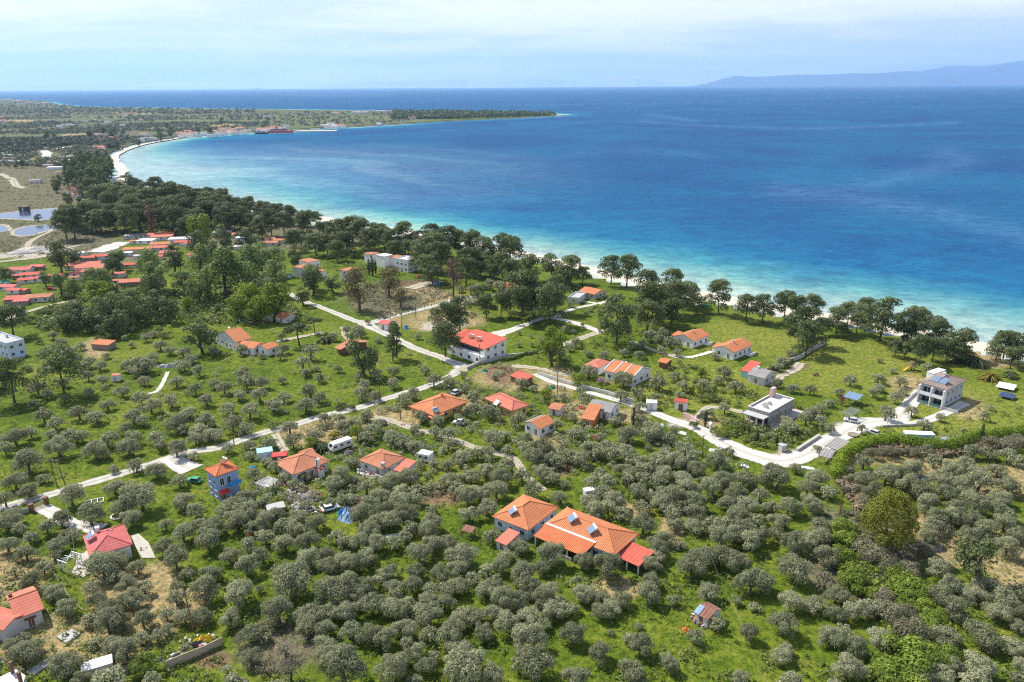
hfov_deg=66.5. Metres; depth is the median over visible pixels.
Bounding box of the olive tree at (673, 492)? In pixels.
[654,483,686,500]
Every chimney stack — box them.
[7,661,14,673]
[16,671,22,681]
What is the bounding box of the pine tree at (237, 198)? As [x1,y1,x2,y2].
[229,196,240,203]
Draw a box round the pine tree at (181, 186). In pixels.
[172,184,188,192]
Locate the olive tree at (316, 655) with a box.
[313,646,333,664]
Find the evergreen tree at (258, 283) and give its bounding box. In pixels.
[251,273,276,294]
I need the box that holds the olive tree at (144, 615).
[128,609,156,627]
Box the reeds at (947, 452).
[856,433,1023,457]
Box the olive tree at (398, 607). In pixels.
[380,597,411,620]
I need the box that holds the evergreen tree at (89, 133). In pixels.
[84,129,93,135]
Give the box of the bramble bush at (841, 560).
[834,558,848,570]
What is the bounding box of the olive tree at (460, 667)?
[446,638,486,681]
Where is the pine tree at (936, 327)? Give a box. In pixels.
[925,319,953,343]
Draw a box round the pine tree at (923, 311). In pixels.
[906,305,933,333]
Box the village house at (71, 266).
[63,261,102,270]
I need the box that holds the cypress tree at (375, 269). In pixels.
[374,260,376,273]
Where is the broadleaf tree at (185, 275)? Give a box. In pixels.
[170,270,198,294]
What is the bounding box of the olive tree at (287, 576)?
[270,558,313,600]
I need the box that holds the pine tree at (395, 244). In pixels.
[385,239,405,254]
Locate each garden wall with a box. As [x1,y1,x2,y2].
[20,508,28,513]
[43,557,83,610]
[357,464,381,477]
[467,351,534,368]
[537,372,633,401]
[683,412,696,421]
[765,341,825,369]
[796,434,820,450]
[882,421,929,426]
[902,390,917,405]
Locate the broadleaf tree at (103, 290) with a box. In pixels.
[83,279,110,304]
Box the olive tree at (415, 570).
[405,562,426,577]
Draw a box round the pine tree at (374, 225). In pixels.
[368,222,388,246]
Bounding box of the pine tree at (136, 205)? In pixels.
[129,202,148,230]
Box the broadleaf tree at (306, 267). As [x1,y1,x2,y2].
[301,263,321,289]
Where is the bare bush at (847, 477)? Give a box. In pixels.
[841,474,859,483]
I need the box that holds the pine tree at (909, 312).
[893,307,921,334]
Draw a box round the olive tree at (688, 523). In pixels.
[683,518,705,534]
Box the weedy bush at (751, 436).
[746,434,755,441]
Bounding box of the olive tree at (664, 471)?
[656,465,674,484]
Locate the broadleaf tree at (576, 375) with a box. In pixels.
[570,372,584,386]
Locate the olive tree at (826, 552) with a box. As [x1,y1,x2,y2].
[812,544,839,566]
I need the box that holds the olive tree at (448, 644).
[443,637,462,653]
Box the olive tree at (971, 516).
[958,509,985,527]
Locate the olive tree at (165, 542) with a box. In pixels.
[152,537,174,555]
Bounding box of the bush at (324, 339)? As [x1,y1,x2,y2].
[315,336,331,344]
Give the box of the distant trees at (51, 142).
[0,134,128,152]
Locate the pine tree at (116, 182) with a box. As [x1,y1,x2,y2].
[109,180,122,184]
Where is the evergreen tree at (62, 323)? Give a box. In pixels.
[55,310,74,332]
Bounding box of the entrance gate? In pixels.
[27,496,48,512]
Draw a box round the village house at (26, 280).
[16,277,34,283]
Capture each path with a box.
[0,173,26,187]
[0,229,55,258]
[0,242,95,261]
[6,299,75,319]
[41,150,52,156]
[148,372,169,393]
[276,331,323,341]
[340,327,348,339]
[511,364,570,376]
[552,299,613,317]
[629,341,678,357]
[672,351,711,357]
[688,405,742,421]
[766,362,804,385]
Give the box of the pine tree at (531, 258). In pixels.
[518,253,539,270]
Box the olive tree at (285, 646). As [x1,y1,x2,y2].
[274,642,297,661]
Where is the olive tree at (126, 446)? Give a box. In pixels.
[115,438,141,454]
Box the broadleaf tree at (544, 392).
[539,387,551,402]
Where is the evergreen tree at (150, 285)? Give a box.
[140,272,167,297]
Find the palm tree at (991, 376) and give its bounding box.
[976,371,1007,382]
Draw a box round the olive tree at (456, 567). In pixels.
[446,560,468,577]
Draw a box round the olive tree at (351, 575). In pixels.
[338,569,361,595]
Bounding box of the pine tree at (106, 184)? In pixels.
[94,183,117,199]
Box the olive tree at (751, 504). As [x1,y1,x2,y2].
[737,495,758,515]
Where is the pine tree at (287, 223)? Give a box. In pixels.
[271,211,294,234]
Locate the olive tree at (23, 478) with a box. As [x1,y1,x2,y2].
[0,471,29,489]
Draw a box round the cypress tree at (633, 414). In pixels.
[630,408,635,425]
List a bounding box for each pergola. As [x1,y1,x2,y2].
[57,551,82,572]
[255,476,278,494]
[841,407,859,422]
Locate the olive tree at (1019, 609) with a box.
[1001,599,1023,616]
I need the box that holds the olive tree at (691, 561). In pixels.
[676,550,710,577]
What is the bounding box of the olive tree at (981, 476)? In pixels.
[962,465,993,492]
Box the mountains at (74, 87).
[0,84,261,90]
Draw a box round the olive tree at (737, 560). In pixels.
[724,549,752,572]
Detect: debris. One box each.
[167,633,214,658]
[280,479,322,515]
[355,463,377,478]
[357,423,443,451]
[690,613,704,628]
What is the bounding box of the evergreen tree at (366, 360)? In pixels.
[345,328,379,376]
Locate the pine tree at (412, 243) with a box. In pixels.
[409,238,424,255]
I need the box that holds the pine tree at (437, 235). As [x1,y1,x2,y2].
[426,230,451,256]
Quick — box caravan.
[328,436,352,451]
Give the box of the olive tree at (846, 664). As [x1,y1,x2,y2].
[830,651,868,680]
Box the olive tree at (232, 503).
[213,495,247,518]
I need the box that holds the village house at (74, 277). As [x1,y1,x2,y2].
[68,276,80,279]
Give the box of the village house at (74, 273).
[68,272,80,275]
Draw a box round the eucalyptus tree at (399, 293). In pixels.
[392,288,408,305]
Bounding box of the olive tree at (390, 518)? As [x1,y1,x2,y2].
[378,510,402,530]
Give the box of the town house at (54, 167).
[46,166,61,169]
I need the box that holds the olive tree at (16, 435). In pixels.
[0,428,27,444]
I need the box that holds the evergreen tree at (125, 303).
[115,294,141,325]
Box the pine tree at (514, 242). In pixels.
[491,234,526,258]
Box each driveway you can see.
[35,504,107,533]
[159,455,203,473]
[271,433,288,451]
[883,390,919,423]
[893,401,970,425]
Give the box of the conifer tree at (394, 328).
[385,321,404,357]
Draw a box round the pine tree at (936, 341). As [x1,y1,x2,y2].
[925,337,947,361]
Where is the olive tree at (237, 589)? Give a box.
[224,577,253,607]
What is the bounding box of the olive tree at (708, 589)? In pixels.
[697,580,720,600]
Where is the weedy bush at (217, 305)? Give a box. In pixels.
[211,303,223,309]
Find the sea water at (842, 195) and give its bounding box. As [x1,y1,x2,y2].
[0,85,1023,362]
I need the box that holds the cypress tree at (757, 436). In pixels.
[756,429,759,441]
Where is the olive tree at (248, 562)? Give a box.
[233,552,261,575]
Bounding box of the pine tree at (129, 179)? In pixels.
[119,174,138,187]
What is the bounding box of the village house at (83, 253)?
[75,251,85,256]
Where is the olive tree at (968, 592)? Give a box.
[959,584,990,605]
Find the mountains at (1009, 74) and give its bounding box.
[688,63,1023,86]
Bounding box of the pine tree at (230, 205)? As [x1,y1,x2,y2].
[210,201,234,228]
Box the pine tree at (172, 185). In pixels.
[158,180,184,199]
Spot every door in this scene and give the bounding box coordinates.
[28,618,35,627]
[309,469,313,477]
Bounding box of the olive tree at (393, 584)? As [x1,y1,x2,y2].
[382,579,402,590]
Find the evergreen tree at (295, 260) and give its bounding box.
[287,244,302,265]
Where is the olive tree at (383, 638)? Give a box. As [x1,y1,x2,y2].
[372,626,398,651]
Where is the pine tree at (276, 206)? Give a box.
[268,204,282,215]
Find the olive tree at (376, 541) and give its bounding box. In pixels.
[365,533,387,551]
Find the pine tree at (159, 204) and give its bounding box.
[149,200,167,219]
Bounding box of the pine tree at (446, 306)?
[427,302,465,336]
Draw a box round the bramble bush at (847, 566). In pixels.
[836,561,864,574]
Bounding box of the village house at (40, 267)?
[29,264,45,269]
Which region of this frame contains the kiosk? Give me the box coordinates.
[378,320,393,330]
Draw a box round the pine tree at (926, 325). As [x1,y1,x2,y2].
[917,315,950,336]
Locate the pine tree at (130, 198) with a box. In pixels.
[119,193,143,226]
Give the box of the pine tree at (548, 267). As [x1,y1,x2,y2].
[536,252,564,275]
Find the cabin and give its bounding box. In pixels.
[646,399,656,409]
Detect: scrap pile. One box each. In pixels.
[191,640,201,647]
[291,501,301,509]
[293,492,315,501]
[344,448,353,454]
[384,532,399,537]
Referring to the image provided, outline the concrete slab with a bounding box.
[56,629,79,643]
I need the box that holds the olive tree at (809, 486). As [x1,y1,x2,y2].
[794,478,819,493]
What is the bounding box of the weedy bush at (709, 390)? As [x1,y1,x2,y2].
[703,387,714,392]
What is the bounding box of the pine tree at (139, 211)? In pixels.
[124,207,148,230]
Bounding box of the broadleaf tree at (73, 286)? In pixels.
[62,279,81,298]
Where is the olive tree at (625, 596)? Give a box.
[613,590,632,611]
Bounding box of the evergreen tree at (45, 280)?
[38,270,51,286]
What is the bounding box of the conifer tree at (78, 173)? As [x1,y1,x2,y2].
[75,170,84,181]
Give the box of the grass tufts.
[0,350,1023,681]
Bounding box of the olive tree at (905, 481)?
[893,473,919,494]
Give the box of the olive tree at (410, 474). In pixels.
[398,467,419,485]
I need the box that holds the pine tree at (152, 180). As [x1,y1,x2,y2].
[146,176,163,183]
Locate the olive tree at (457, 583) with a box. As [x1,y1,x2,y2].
[444,575,467,594]
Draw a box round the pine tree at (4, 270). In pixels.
[0,266,15,279]
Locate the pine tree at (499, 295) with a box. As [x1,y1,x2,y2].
[493,291,509,316]
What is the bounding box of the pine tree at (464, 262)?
[452,257,480,285]
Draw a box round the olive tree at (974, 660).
[960,649,999,677]
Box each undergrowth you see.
[0,359,1023,681]
[33,279,308,332]
[72,220,270,241]
[279,244,640,316]
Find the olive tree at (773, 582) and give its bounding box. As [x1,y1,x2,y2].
[763,575,775,594]
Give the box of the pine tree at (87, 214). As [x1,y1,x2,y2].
[82,209,103,232]
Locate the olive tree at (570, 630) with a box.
[558,621,587,645]
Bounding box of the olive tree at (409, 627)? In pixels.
[389,617,417,637]
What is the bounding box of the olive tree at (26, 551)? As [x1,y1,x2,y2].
[12,545,39,561]
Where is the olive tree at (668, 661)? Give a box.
[659,651,679,673]
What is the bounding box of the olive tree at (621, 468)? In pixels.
[611,464,636,475]
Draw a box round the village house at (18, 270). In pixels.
[8,266,34,273]
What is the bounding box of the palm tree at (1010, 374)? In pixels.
[1000,370,1020,380]
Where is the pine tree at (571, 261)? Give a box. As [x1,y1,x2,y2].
[561,254,587,285]
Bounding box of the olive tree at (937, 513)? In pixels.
[925,507,949,526]
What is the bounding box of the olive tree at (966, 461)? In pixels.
[956,455,975,468]
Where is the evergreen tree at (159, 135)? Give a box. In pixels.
[156,131,164,140]
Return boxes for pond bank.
[0,208,52,220]
[0,224,12,231]
[9,225,52,236]
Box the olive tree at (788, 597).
[777,590,804,610]
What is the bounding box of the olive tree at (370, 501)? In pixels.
[358,495,381,512]
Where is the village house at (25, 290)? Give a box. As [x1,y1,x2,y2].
[20,288,30,293]
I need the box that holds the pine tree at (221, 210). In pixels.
[211,205,237,226]
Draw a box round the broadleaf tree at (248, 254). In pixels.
[226,243,263,283]
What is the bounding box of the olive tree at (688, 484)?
[676,477,701,491]
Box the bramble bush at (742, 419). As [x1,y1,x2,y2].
[733,417,746,423]
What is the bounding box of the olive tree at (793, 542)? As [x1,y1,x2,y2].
[779,529,810,555]
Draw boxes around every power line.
[0,422,224,485]
[56,459,76,576]
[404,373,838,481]
[631,479,760,672]
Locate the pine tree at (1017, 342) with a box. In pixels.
[1004,331,1023,350]
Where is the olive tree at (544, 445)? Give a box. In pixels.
[529,436,556,453]
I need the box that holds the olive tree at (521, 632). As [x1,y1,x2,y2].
[510,621,549,647]
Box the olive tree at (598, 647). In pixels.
[587,640,610,667]
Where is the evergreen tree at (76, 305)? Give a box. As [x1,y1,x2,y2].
[65,301,89,318]
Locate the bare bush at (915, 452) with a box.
[903,447,922,458]
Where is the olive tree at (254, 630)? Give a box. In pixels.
[231,622,267,644]
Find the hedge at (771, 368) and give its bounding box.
[767,346,809,370]
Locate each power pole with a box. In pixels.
[46,458,57,486]
[52,459,65,485]
[180,590,194,631]
[839,482,846,513]
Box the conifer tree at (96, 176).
[93,173,100,184]
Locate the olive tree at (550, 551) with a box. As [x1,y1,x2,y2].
[535,541,564,566]
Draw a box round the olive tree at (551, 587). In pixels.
[540,581,559,598]
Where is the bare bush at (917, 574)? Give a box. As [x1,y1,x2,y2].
[902,560,921,577]
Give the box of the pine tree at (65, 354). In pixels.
[29,343,87,393]
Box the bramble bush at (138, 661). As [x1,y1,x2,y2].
[127,651,158,681]
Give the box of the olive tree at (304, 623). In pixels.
[295,614,316,637]
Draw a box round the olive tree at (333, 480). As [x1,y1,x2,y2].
[325,474,346,490]
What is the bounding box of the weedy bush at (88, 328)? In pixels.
[82,325,96,332]
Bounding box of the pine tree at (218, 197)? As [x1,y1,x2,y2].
[206,193,226,202]
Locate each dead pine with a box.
[143,204,159,232]
[429,317,446,346]
[442,257,462,295]
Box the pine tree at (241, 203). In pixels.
[233,199,251,215]
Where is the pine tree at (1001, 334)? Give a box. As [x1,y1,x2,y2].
[987,329,1020,358]
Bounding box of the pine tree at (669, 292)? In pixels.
[652,285,684,304]
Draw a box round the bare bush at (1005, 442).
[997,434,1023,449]
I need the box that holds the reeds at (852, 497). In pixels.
[835,470,881,510]
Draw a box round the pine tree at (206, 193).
[196,190,216,198]
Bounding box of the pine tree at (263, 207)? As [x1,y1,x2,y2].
[259,202,275,216]
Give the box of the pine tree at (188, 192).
[181,188,200,198]
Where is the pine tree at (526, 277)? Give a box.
[502,267,539,315]
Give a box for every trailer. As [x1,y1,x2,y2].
[80,654,112,672]
[582,487,594,494]
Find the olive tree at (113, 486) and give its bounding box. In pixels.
[101,479,125,495]
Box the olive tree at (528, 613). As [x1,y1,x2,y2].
[515,605,542,624]
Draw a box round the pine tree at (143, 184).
[138,181,153,190]
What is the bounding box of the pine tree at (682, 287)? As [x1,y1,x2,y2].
[662,278,694,312]
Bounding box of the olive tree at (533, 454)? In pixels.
[521,447,542,464]
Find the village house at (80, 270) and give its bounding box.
[73,269,88,275]
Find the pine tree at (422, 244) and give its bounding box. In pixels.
[407,235,442,265]
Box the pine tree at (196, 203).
[186,197,208,226]
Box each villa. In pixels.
[293,258,326,276]
[447,329,507,361]
[742,386,804,431]
[916,367,966,413]
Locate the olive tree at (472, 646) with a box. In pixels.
[453,639,474,657]
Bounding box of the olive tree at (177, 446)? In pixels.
[168,439,187,457]
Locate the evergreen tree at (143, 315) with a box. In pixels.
[131,296,160,321]
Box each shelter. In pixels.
[334,340,367,354]
[657,358,671,368]
[844,391,862,406]
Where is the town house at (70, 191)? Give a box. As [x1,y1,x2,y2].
[67,189,76,193]
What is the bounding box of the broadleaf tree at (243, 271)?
[231,260,264,295]
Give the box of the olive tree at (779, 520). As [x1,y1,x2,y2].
[766,513,791,528]
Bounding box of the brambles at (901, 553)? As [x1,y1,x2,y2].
[837,508,923,624]
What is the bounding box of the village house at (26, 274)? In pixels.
[18,271,42,277]
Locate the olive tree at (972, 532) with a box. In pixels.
[953,525,983,542]
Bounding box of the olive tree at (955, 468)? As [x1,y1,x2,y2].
[941,458,965,475]
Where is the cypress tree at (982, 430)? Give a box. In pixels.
[980,423,984,439]
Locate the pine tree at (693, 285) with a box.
[669,280,700,300]
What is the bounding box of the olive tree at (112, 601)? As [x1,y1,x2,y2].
[95,597,124,612]
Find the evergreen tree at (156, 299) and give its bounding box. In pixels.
[148,288,167,312]
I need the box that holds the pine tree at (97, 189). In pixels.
[85,184,108,202]
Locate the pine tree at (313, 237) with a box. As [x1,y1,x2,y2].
[300,232,328,255]
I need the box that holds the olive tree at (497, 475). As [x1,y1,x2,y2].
[487,467,512,483]
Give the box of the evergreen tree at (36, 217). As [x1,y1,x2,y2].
[33,214,42,220]
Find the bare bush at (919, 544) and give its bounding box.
[905,538,928,556]
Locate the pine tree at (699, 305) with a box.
[687,293,705,311]
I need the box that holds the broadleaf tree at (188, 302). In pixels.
[182,296,192,309]
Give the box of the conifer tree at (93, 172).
[89,168,96,177]
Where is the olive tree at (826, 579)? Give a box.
[815,570,836,592]
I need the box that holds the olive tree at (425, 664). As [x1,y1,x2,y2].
[412,656,438,674]
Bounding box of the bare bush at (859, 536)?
[850,535,868,548]
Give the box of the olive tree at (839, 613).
[820,604,851,621]
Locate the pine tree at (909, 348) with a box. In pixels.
[895,341,914,358]
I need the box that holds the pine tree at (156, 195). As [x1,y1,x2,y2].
[148,187,168,198]
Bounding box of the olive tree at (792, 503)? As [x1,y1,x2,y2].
[774,496,804,515]
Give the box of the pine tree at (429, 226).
[419,222,439,233]
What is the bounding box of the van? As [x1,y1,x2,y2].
[451,389,461,395]
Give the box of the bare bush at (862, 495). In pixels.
[857,492,872,503]
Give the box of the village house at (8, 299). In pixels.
[3,295,24,303]
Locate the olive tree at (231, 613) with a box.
[218,605,240,627]
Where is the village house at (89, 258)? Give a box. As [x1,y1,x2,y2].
[80,255,95,261]
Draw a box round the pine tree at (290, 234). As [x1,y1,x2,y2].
[280,228,303,251]
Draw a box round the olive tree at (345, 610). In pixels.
[331,600,360,622]
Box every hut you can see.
[18,206,29,211]
[111,373,121,381]
[256,446,272,458]
[266,501,285,514]
[271,451,287,460]
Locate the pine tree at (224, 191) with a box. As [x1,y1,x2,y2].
[216,188,229,195]
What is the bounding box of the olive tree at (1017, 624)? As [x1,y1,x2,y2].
[1008,616,1023,634]
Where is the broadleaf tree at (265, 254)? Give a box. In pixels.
[253,248,272,276]
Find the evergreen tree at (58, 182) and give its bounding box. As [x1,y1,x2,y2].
[50,175,61,186]
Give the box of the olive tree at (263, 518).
[254,511,273,530]
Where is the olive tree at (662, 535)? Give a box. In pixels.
[653,530,675,544]
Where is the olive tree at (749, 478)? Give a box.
[732,469,758,487]
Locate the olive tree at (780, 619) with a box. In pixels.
[767,610,800,638]
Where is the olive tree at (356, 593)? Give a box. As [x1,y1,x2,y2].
[346,583,368,603]
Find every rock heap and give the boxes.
[157,363,173,367]
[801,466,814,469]
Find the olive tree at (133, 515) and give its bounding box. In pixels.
[118,510,143,527]
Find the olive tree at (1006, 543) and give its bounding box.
[992,535,1023,559]
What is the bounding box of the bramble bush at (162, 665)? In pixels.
[149,661,166,679]
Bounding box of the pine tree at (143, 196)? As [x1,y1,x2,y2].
[135,193,147,199]
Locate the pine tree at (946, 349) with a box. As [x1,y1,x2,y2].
[939,339,957,360]
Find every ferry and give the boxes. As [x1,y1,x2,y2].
[254,130,268,133]
[268,127,293,133]
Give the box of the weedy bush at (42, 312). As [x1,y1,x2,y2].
[33,309,50,315]
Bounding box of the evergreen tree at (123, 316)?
[109,309,132,334]
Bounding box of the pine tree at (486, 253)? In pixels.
[481,251,494,267]
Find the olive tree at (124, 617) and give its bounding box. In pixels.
[112,612,130,633]
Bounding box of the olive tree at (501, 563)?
[492,556,510,575]
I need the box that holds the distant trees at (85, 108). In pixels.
[0,98,255,113]
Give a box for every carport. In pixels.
[818,447,835,464]
[824,437,849,451]
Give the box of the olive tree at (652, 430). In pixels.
[640,420,665,439]
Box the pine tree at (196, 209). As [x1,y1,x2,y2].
[191,207,211,224]
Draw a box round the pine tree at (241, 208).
[235,205,250,228]
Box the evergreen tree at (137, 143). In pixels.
[134,139,141,146]
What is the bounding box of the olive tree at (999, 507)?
[985,500,1015,516]
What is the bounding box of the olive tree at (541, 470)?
[531,463,554,481]
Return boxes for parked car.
[187,476,202,483]
[321,503,339,512]
[843,416,858,423]
[865,428,881,434]
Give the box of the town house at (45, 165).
[42,164,53,167]
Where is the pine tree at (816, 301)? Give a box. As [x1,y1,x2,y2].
[805,293,827,315]
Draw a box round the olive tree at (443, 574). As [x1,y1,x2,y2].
[428,562,453,582]
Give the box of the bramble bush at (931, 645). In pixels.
[898,639,944,661]
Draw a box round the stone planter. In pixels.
[847,432,858,437]
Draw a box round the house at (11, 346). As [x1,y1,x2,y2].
[0,331,26,358]
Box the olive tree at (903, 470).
[891,464,916,478]
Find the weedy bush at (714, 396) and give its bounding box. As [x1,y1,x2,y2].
[704,392,719,399]
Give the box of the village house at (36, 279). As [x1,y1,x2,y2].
[34,276,41,281]
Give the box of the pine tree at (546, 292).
[533,284,565,324]
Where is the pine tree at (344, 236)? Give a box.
[335,230,356,255]
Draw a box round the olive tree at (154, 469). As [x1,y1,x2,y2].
[143,462,167,478]
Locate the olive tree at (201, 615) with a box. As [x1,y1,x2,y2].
[189,606,214,625]
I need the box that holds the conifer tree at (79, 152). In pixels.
[77,150,83,161]
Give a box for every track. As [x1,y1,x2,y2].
[374,416,546,490]
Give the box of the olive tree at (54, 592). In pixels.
[42,583,66,601]
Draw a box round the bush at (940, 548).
[910,540,944,554]
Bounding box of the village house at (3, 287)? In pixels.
[0,284,21,290]
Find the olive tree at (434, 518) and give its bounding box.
[419,512,441,526]
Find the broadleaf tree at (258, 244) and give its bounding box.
[251,241,266,251]
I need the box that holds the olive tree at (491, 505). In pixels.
[477,498,497,516]
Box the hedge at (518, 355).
[505,348,544,360]
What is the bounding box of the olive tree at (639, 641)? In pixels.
[628,631,655,657]
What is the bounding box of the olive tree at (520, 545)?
[510,537,529,554]
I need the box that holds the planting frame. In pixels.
[85,497,103,502]
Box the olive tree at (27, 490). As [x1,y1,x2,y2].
[15,482,38,498]
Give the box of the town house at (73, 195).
[70,193,80,197]
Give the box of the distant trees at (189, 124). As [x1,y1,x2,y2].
[0,111,268,152]
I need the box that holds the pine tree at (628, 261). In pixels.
[610,253,643,287]
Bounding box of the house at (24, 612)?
[0,586,43,640]
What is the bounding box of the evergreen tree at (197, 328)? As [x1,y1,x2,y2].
[180,323,220,353]
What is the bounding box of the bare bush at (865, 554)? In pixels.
[859,549,881,564]
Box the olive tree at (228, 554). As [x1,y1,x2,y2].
[218,546,240,562]
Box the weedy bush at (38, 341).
[34,339,42,343]
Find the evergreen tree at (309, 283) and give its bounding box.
[300,266,324,295]
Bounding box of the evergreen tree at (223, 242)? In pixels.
[205,229,231,259]
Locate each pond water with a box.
[0,208,57,219]
[0,225,7,231]
[15,225,53,235]
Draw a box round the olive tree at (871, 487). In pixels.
[860,480,882,500]
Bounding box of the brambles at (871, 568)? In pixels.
[828,515,953,681]
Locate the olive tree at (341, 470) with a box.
[332,464,350,481]
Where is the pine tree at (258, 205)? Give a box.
[253,200,270,215]
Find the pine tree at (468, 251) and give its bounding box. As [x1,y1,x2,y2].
[454,247,483,274]
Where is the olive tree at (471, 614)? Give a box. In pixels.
[459,606,481,625]
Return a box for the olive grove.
[0,278,1023,681]
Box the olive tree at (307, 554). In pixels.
[296,546,322,566]
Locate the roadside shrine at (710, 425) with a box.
[709,421,712,431]
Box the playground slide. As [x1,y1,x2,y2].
[903,361,915,370]
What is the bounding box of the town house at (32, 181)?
[28,179,42,183]
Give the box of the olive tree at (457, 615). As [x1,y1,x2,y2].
[449,612,465,628]
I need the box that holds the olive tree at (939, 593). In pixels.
[927,584,955,609]
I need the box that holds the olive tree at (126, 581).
[112,574,138,592]
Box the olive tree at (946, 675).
[931,662,958,681]
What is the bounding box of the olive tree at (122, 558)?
[106,550,128,575]
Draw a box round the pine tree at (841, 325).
[835,322,853,338]
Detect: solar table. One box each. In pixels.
[996,381,1016,389]
[998,391,1016,398]
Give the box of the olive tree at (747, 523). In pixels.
[734,515,758,531]
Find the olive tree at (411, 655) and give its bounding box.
[402,646,421,666]
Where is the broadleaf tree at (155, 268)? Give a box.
[139,260,170,289]
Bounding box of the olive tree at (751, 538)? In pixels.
[738,529,761,551]
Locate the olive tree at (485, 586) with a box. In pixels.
[474,577,498,598]
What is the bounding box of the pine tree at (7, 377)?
[0,356,35,402]
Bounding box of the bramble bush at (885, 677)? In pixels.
[870,665,901,681]
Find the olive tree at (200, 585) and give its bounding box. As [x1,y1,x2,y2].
[187,574,221,602]
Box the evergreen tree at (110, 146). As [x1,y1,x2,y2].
[106,141,114,148]
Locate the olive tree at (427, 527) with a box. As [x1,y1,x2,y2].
[418,520,439,537]
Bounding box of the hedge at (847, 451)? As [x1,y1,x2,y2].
[827,432,898,478]
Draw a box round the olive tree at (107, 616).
[93,603,123,634]
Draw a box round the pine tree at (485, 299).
[474,292,498,317]
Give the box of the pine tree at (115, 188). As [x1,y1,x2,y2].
[104,184,131,207]
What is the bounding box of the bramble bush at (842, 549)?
[832,543,863,562]
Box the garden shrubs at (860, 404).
[820,374,1022,423]
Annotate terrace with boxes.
[72,551,90,576]
[131,534,154,557]
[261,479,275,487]
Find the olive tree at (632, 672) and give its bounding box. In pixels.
[617,657,646,681]
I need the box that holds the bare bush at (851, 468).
[845,465,855,472]
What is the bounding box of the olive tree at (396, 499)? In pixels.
[388,490,408,511]
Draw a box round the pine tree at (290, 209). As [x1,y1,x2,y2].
[282,204,297,219]
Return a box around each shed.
[91,339,115,349]
[275,312,294,322]
[461,524,475,537]
[495,528,519,551]
[509,370,533,385]
[548,402,565,415]
[581,403,601,426]
[694,602,721,627]
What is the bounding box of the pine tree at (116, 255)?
[103,252,123,267]
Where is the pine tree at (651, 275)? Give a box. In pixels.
[632,269,660,292]
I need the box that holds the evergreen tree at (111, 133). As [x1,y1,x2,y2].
[108,129,115,135]
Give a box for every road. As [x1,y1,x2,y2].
[0,373,457,510]
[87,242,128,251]
[287,293,468,373]
[361,296,491,325]
[404,280,443,288]
[455,329,603,371]
[490,317,601,336]
[532,373,892,466]
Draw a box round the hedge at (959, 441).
[891,423,1023,449]
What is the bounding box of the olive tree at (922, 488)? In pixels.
[906,477,935,498]
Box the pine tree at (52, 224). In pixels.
[47,208,80,239]
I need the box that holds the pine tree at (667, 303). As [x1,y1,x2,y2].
[654,296,692,328]
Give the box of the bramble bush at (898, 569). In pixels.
[882,563,905,583]
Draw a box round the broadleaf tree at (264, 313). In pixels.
[250,293,273,321]
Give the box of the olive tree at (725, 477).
[712,469,734,490]
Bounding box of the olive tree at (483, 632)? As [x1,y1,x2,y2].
[474,621,493,643]
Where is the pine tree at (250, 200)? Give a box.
[241,196,256,210]
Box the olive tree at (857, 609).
[842,598,872,621]
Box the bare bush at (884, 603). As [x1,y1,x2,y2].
[873,597,905,620]
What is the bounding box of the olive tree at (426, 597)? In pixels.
[416,591,436,607]
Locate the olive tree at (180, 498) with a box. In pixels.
[172,492,195,509]
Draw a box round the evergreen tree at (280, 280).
[275,270,290,291]
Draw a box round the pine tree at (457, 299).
[446,294,476,331]
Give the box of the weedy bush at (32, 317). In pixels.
[27,315,39,320]
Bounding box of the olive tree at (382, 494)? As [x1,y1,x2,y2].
[367,487,391,503]
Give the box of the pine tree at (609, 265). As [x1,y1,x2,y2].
[596,255,623,284]
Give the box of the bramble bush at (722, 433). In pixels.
[712,427,726,437]
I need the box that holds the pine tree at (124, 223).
[110,203,129,231]
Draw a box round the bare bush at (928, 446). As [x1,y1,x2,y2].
[917,444,935,454]
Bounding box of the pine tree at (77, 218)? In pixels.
[54,207,90,239]
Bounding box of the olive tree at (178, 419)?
[161,413,188,431]
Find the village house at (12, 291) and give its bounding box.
[4,288,22,294]
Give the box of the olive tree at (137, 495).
[118,479,155,511]
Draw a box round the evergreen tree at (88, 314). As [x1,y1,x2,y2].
[80,296,110,327]
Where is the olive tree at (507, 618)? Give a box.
[493,608,519,633]
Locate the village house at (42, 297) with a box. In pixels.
[21,293,53,302]
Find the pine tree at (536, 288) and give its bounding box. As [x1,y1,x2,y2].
[517,282,550,318]
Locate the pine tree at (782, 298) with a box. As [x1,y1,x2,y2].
[769,290,798,319]
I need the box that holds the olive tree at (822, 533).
[812,527,833,543]
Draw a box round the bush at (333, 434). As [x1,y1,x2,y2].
[327,431,342,438]
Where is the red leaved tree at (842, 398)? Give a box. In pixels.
[839,396,846,404]
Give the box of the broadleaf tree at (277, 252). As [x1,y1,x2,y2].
[261,245,286,275]
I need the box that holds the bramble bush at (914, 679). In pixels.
[892,664,939,681]
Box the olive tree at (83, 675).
[69,670,91,681]
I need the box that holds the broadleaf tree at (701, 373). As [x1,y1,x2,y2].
[697,367,705,377]
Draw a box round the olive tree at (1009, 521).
[993,512,1016,530]
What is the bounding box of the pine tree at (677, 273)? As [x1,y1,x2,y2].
[660,267,686,284]
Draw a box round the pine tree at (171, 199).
[158,194,177,206]
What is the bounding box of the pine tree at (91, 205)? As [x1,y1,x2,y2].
[76,200,101,230]
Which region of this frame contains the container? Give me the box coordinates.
[903,430,934,440]
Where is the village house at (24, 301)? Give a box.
[12,298,29,304]
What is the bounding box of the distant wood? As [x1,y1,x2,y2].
[390,108,556,118]
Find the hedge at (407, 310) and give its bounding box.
[383,300,446,318]
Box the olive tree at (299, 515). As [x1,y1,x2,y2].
[287,510,307,523]
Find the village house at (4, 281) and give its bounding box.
[0,280,9,283]
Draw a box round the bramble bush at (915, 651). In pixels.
[878,631,946,676]

